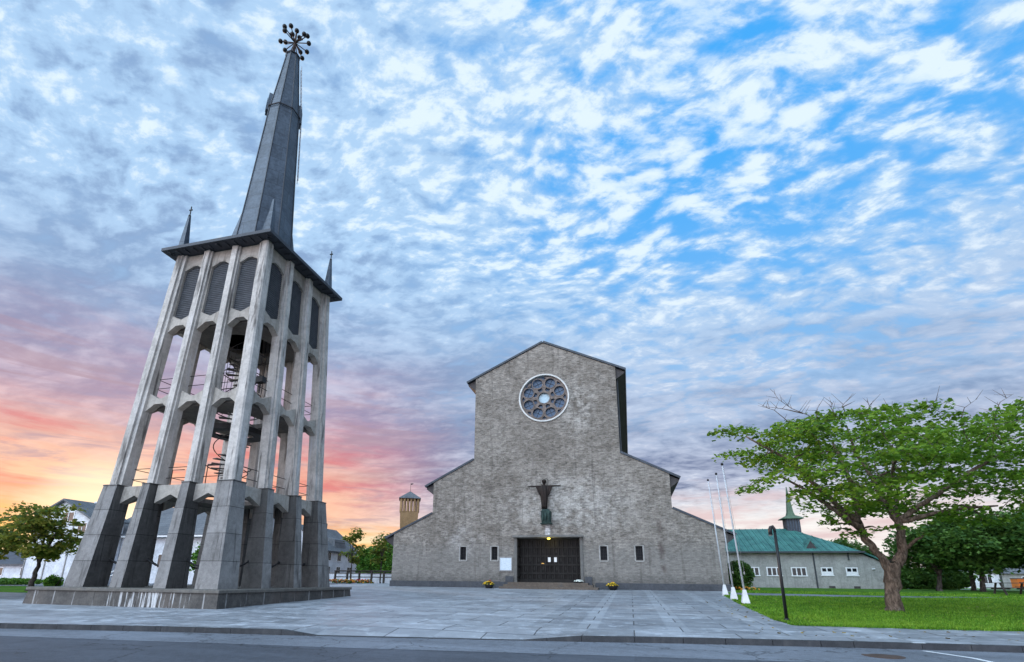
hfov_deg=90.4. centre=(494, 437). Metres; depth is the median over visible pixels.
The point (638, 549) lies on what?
window
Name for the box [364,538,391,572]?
garden tree
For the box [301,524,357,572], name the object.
white house
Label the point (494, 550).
window
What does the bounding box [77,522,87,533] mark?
window
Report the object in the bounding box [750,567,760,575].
window
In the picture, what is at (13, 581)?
hedge
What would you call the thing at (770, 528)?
lamp post
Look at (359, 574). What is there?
garden fence
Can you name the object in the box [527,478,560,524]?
statue
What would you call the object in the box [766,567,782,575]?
window
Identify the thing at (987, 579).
window
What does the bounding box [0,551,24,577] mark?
white house
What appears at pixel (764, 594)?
path
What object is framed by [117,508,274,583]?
white hall
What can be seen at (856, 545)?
park tree
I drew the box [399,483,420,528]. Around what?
brick tower
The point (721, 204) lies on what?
sky
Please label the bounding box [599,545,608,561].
window
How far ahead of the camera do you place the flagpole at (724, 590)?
31.04 m
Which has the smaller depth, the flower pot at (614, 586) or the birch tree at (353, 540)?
the flower pot at (614, 586)
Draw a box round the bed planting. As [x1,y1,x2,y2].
[329,579,373,583]
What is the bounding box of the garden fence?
[334,570,391,582]
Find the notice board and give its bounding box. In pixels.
[499,557,511,570]
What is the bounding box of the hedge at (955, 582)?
[900,567,979,589]
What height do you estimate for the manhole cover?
0.018 m
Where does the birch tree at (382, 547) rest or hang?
on the yard at (153, 583)
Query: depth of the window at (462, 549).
41.73 m
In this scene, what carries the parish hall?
on the lawn at (1000, 591)
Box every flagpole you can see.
[707,479,728,595]
[715,473,737,599]
[721,463,749,603]
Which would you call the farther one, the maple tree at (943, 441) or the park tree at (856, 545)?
the park tree at (856, 545)
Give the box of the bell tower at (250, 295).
[22,23,351,608]
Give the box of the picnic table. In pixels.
[984,582,1023,594]
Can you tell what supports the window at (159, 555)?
in the white hall
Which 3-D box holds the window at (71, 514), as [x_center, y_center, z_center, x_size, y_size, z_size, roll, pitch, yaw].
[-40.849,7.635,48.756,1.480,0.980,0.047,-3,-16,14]
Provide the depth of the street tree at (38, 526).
31.34 m
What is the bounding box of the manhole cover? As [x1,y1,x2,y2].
[861,654,905,658]
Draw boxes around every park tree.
[827,537,888,559]
[882,518,993,590]
[910,500,1023,591]
[917,519,1013,590]
[980,507,1023,569]
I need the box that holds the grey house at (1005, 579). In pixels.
[999,568,1023,588]
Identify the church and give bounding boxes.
[385,341,735,590]
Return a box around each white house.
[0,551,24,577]
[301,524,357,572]
[903,557,1000,587]
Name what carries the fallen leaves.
on the turf edge
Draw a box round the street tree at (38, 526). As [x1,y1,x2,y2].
[0,501,86,590]
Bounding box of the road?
[0,636,788,661]
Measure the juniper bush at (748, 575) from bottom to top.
2.322 m
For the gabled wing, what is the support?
on the yard at (153, 583)
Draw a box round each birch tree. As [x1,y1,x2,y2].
[339,527,365,583]
[369,531,391,582]
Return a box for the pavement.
[0,619,1023,645]
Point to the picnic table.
(995, 587)
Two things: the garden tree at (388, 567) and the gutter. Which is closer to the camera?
the gutter
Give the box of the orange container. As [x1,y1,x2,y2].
[1009,578,1023,587]
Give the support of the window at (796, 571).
in the parish hall
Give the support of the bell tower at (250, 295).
on the plaza
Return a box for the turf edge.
[723,592,1023,631]
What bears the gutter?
on the road
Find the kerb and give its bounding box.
[0,623,1023,652]
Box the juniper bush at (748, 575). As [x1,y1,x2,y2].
[727,560,754,589]
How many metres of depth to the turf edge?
13.90 m
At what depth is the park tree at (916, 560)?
39.69 m
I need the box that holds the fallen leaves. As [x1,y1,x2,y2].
[705,599,1023,640]
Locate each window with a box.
[63,511,75,520]
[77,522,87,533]
[156,554,161,567]
[337,553,341,561]
[459,546,466,560]
[490,546,498,560]
[519,374,568,421]
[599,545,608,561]
[634,545,644,561]
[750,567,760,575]
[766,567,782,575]
[791,567,807,575]
[820,567,833,575]
[845,567,859,575]
[985,575,993,583]
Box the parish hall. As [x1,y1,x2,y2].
[725,487,883,588]
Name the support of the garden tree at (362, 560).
on the yard at (153, 583)
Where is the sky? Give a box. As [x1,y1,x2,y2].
[0,0,1023,555]
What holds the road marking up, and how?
on the road
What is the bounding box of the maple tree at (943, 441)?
[707,386,1023,611]
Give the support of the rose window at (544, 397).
in the church
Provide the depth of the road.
9.98 m
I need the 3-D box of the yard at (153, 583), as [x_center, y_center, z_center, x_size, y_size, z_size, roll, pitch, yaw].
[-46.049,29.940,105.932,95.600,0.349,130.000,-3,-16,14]
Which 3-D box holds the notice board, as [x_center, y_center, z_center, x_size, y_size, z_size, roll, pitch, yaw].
[0.912,10.101,40.451,1.100,1.140,0.096,-3,-16,14]
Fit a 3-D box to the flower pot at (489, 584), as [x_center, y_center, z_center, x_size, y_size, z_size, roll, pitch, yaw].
[-0.417,11.421,39.510,0.937,0.625,0.910,6,-16,-17]
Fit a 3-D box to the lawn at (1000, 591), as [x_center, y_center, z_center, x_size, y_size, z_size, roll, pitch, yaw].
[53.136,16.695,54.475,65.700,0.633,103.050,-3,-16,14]
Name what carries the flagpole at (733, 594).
on the lawn at (1000, 591)
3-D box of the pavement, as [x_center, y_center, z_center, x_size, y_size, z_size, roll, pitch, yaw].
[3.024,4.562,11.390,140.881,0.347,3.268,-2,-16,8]
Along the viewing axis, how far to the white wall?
59.62 m
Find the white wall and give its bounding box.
[329,573,391,582]
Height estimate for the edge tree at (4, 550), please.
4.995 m
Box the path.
[729,593,1005,597]
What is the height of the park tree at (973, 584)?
7.332 m
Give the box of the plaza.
[0,583,1023,639]
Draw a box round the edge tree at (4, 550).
[0,523,33,559]
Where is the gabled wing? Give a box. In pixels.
[20,498,129,582]
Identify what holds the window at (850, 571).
in the parish hall
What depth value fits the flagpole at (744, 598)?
23.65 m
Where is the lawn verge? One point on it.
(20, 589)
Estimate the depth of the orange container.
70.60 m
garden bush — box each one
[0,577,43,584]
[43,574,64,585]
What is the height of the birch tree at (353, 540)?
6.113 m
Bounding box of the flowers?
[329,579,371,582]
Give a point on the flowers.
(350, 580)
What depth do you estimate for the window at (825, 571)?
51.45 m
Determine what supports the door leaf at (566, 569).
in the church
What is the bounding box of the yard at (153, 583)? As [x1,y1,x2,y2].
[34,583,362,584]
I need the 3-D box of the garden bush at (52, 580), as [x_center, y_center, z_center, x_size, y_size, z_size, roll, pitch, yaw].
[-29.622,9.760,34.206,1.405,1.044,1.102,-3,-16,14]
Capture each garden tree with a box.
[189,542,200,571]
[355,546,386,572]
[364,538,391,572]
[379,543,392,572]
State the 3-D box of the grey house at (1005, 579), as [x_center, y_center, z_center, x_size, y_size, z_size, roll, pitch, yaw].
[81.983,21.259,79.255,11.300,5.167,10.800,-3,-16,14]
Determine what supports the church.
on the ground
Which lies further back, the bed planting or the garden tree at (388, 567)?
the garden tree at (388, 567)
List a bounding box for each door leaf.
[520,539,549,581]
[549,538,579,582]
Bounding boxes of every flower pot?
[484,580,494,587]
[606,582,617,589]
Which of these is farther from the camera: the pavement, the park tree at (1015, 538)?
the park tree at (1015, 538)
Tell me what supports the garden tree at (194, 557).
on the yard at (153, 583)
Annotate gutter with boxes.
[0,628,1023,661]
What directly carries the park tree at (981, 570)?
on the lawn at (1000, 591)
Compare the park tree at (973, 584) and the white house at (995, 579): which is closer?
the park tree at (973, 584)
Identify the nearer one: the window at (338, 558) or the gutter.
the gutter
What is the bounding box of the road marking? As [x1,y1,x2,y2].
[912,642,991,661]
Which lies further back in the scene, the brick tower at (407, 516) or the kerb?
the brick tower at (407, 516)
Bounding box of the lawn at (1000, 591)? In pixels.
[739,587,1023,629]
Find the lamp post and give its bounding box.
[768,525,789,620]
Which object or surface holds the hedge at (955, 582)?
on the lawn at (1000, 591)
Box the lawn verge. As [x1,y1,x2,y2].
[0,586,27,592]
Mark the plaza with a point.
(376, 604)
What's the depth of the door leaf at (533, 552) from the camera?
40.80 m

